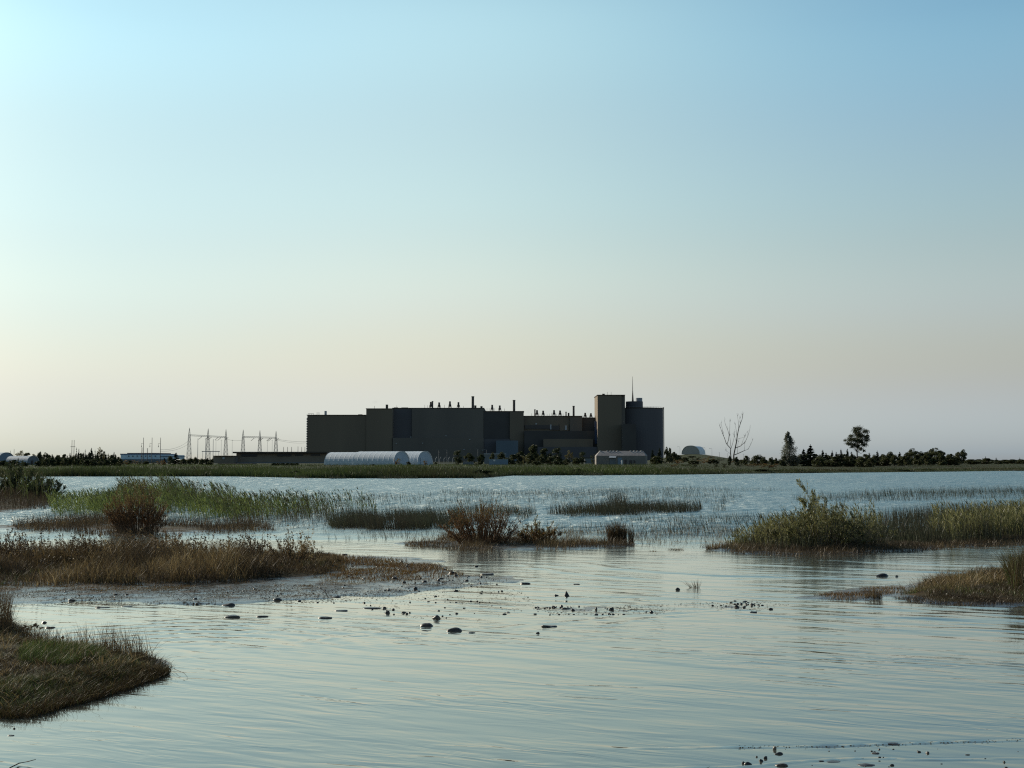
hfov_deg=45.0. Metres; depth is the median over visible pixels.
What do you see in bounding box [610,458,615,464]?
door
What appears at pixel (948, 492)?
rushes
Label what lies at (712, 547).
grass tussock
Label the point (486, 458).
grey shed
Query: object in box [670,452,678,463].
bush
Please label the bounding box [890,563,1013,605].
marsh grass
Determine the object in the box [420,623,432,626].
stone
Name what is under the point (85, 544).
weed clump
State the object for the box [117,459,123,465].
bush
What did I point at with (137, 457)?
pale blue building
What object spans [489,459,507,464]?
container
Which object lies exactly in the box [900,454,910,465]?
broadleaf tree
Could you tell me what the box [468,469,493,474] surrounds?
bush
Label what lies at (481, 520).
scrub bush
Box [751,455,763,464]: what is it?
bush
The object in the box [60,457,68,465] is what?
bush
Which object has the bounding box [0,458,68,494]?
bank shrub
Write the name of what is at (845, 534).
willow shrub
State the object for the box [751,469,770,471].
bush
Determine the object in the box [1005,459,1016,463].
bush
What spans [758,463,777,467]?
bush
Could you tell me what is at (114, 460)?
bush
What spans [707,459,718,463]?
bush
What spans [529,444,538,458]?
broadleaf tree
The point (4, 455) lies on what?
greenhouse
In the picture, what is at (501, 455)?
broadleaf tree
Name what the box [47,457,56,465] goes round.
bush
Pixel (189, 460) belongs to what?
bush
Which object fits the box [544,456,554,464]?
bush
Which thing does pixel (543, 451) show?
broadleaf tree
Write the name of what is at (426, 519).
sedge
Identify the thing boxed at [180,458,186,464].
bush
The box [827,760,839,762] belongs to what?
stone
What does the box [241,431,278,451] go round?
switchyard gantry
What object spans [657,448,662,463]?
conifer
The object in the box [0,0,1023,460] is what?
sky
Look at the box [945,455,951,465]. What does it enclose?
broadleaf tree
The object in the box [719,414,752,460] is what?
dead tree
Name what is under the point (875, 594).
grass tussock
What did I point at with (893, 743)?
stone
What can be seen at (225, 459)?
building
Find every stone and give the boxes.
[222,603,234,605]
[225,615,239,617]
[363,607,380,608]
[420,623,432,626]
[447,627,461,631]
[541,625,556,626]
[775,763,787,765]
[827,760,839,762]
[857,763,874,765]
[887,742,899,745]
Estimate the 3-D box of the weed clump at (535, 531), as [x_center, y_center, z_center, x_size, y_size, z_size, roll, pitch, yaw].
[0.971,5.220,44.424,2.007,1.173,1.061,0,-4,0]
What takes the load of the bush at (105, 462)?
on the ground at (298, 580)
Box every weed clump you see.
[0,530,26,555]
[65,531,102,556]
[151,526,184,548]
[241,534,265,556]
[255,540,319,561]
[513,515,565,542]
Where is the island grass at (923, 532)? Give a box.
[724,504,1023,549]
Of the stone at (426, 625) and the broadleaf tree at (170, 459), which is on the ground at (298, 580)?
the broadleaf tree at (170, 459)
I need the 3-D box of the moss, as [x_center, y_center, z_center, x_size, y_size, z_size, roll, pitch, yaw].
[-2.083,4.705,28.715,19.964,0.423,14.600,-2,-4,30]
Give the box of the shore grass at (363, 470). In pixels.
[0,463,1023,477]
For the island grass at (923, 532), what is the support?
on the ground at (298, 580)
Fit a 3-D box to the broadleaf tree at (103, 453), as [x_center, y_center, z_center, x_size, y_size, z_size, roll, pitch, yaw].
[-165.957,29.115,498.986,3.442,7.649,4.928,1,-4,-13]
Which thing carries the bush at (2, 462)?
on the ground at (298, 580)
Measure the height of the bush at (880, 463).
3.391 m
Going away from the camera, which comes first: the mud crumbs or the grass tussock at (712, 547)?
the mud crumbs
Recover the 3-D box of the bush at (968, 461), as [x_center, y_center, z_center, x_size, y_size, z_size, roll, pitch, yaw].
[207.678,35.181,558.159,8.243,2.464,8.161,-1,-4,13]
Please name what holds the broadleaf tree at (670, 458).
on the ground at (298, 580)
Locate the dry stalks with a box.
[0,581,175,709]
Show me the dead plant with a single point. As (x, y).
(36, 625)
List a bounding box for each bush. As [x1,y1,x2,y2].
[0,460,8,465]
[8,460,19,465]
[36,451,43,461]
[41,458,49,466]
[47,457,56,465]
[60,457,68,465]
[72,457,77,465]
[82,459,89,465]
[89,459,97,466]
[101,460,109,465]
[101,477,172,532]
[109,457,117,465]
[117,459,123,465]
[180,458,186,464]
[186,458,193,463]
[437,496,526,543]
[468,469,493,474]
[477,454,484,463]
[505,454,518,464]
[515,451,525,463]
[525,453,534,463]
[531,461,540,465]
[535,457,545,464]
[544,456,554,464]
[551,460,564,464]
[563,459,570,464]
[571,457,580,464]
[650,456,661,463]
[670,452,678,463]
[687,460,698,463]
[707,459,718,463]
[734,457,739,464]
[742,456,749,464]
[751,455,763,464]
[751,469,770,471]
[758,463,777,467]
[760,457,767,464]
[768,457,774,464]
[778,456,787,465]
[787,454,798,465]
[811,457,825,466]
[823,457,842,466]
[842,456,855,466]
[854,457,866,466]
[863,458,876,466]
[874,457,890,465]
[895,456,903,465]
[914,456,937,464]
[963,459,981,463]
[977,458,994,463]
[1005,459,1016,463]
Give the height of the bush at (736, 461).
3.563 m
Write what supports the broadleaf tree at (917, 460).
on the ground at (298, 580)
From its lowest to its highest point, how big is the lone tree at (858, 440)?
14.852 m
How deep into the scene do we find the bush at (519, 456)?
638.13 m
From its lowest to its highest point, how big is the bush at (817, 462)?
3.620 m
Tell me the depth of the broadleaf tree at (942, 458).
444.06 m
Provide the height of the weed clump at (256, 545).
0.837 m
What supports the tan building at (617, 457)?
on the ground at (298, 580)
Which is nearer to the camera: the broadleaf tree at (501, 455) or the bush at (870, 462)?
the bush at (870, 462)
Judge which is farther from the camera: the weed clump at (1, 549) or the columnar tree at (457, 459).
the columnar tree at (457, 459)
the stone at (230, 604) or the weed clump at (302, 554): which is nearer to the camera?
the stone at (230, 604)
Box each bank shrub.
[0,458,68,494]
[25,473,66,498]
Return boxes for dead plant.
[25,623,43,629]
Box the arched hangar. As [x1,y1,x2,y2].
[681,445,704,454]
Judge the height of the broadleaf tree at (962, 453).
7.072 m
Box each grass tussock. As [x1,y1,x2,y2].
[601,519,630,542]
[627,527,633,541]
[703,543,719,548]
[862,586,884,598]
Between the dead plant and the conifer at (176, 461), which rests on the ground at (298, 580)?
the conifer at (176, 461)
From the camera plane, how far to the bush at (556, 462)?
468.53 m
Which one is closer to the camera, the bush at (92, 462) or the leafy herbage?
the leafy herbage
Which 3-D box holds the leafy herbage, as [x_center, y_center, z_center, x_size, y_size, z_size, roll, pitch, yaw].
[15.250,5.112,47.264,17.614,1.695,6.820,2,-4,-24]
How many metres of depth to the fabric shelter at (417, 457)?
479.83 m
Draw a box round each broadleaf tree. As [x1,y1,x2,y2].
[97,447,104,459]
[167,456,173,463]
[463,453,474,462]
[497,452,504,458]
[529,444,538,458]
[538,448,551,460]
[565,451,573,459]
[664,447,669,461]
[669,448,672,462]
[881,455,891,464]
[889,454,899,465]
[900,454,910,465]
[905,448,918,458]
[911,454,923,464]
[920,453,932,464]
[923,447,943,456]
[934,453,946,465]
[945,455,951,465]
[949,456,960,465]
[955,449,966,463]
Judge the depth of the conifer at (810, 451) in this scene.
433.93 m
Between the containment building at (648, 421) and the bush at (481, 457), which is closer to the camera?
the bush at (481, 457)
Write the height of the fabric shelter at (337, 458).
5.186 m
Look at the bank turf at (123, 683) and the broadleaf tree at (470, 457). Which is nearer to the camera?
the bank turf at (123, 683)
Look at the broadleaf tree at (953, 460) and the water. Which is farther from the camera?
the broadleaf tree at (953, 460)
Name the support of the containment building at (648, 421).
on the ground at (298, 580)
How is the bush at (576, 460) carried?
on the ground at (298, 580)
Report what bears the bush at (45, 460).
on the ground at (298, 580)
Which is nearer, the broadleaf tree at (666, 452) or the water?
the water
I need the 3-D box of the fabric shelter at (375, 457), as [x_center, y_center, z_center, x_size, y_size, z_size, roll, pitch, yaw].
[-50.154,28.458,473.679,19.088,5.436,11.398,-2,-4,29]
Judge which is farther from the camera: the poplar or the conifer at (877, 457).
the conifer at (877, 457)
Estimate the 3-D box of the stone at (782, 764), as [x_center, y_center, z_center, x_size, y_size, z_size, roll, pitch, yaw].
[2.652,3.760,12.174,0.132,0.053,0.083,0,-4,-2]
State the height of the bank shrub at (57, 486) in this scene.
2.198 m
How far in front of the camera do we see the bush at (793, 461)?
440.05 m
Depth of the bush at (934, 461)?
496.97 m
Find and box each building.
[120,453,184,462]
[213,456,237,462]
[595,451,646,464]
[625,377,663,460]
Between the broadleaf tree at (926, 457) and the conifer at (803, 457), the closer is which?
the conifer at (803, 457)
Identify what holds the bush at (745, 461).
on the ground at (298, 580)
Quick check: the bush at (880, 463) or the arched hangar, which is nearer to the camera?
the bush at (880, 463)
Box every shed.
[219,463,255,463]
[484,454,505,463]
[584,457,594,463]
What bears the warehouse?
on the ground at (298, 580)
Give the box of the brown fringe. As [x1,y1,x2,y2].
[0,484,1023,555]
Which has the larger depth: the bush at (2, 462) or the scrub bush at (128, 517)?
the bush at (2, 462)
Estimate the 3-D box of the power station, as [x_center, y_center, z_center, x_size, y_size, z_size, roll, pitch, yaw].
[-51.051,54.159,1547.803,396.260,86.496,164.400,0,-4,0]
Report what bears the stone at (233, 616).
in the water
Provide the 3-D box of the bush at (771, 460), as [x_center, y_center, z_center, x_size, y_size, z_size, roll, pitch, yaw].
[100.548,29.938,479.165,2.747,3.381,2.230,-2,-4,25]
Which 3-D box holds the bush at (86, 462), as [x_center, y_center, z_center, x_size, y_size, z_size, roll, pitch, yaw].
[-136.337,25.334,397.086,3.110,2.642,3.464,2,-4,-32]
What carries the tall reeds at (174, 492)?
on the ground at (298, 580)
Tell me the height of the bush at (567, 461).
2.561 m
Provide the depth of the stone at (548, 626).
22.28 m
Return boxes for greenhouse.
[0,452,12,460]
[6,456,38,464]
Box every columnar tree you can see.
[452,450,462,464]
[552,447,563,460]
[579,452,586,463]
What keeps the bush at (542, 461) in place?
on the ground at (298, 580)
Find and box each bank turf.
[0,616,180,718]
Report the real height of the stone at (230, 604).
0.130 m
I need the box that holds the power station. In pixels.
[306,394,635,461]
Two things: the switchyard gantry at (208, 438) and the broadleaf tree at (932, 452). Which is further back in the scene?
the switchyard gantry at (208, 438)
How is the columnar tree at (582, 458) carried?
on the ground at (298, 580)
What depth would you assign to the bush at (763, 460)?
458.92 m
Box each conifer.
[172,453,179,464]
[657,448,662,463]
[800,449,806,465]
[803,444,815,465]
[874,452,879,465]
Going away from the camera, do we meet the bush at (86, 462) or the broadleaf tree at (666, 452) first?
the bush at (86, 462)
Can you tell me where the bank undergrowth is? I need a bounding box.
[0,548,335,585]
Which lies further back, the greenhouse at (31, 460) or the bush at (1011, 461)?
the bush at (1011, 461)
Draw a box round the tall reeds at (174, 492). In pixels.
[0,462,376,521]
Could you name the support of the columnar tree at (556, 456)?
on the ground at (298, 580)
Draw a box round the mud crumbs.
[1,578,1020,747]
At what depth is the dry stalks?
18.48 m
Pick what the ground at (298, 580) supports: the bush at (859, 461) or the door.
the bush at (859, 461)
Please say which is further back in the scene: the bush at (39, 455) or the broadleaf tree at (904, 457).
the bush at (39, 455)
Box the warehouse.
[233,447,329,462]
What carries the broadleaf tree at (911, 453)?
on the ground at (298, 580)
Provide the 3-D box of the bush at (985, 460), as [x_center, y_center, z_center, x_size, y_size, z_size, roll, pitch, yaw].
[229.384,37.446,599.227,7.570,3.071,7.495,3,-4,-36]
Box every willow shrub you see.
[752,492,903,545]
[796,478,821,536]
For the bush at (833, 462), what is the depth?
423.60 m
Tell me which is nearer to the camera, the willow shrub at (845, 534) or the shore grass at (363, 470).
the willow shrub at (845, 534)
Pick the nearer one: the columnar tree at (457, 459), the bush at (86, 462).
the bush at (86, 462)
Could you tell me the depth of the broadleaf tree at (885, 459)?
455.82 m
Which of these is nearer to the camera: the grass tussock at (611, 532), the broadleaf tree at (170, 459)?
the grass tussock at (611, 532)
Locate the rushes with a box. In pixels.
[11,483,1023,540]
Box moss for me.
[1,551,906,600]
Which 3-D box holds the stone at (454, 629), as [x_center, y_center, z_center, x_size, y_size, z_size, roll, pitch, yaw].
[-1.016,4.358,21.772,0.285,0.140,0.160,0,-4,1]
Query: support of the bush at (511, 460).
on the ground at (298, 580)
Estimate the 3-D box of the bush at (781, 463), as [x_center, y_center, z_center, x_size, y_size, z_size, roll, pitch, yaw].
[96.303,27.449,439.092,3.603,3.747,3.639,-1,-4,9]
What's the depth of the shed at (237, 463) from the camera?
558.25 m
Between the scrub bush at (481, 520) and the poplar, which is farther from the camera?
the poplar
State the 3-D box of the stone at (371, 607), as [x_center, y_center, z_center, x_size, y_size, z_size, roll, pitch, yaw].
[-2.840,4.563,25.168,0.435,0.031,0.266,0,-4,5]
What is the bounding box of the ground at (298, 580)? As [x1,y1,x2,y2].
[0,454,1023,715]
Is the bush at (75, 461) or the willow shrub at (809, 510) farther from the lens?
the bush at (75, 461)
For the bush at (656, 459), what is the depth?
558.32 m
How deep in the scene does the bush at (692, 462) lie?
558.25 m
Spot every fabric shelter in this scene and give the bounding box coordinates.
[324,452,356,464]
[352,451,409,464]
[405,451,432,464]
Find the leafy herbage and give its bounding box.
[724,497,1023,545]
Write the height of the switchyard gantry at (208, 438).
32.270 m
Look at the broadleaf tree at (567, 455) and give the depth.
598.65 m
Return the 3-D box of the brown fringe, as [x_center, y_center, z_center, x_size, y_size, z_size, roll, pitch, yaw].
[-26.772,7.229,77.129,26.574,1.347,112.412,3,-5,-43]
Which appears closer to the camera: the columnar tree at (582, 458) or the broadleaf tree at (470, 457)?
the broadleaf tree at (470, 457)
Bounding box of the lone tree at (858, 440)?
[843,425,870,466]
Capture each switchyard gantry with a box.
[186,428,227,459]
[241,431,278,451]
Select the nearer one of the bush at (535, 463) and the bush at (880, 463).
the bush at (535, 463)
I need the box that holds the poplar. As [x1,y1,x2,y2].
[780,431,801,465]
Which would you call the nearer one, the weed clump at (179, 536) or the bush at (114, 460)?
the weed clump at (179, 536)
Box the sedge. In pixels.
[322,487,1023,529]
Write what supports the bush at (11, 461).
on the ground at (298, 580)
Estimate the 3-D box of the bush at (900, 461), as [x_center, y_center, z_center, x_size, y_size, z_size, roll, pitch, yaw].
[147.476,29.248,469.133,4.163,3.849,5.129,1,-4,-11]
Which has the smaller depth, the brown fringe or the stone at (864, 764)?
the stone at (864, 764)
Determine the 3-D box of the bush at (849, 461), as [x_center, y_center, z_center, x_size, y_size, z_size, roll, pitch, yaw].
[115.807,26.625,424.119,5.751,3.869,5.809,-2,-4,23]
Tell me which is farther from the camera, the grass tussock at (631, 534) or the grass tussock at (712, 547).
the grass tussock at (631, 534)
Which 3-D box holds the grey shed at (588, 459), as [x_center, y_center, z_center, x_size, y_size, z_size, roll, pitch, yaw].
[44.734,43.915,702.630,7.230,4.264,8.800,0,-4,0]
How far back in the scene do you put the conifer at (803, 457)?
439.04 m
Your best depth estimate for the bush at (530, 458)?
557.66 m
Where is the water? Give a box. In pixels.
[0,471,1023,767]

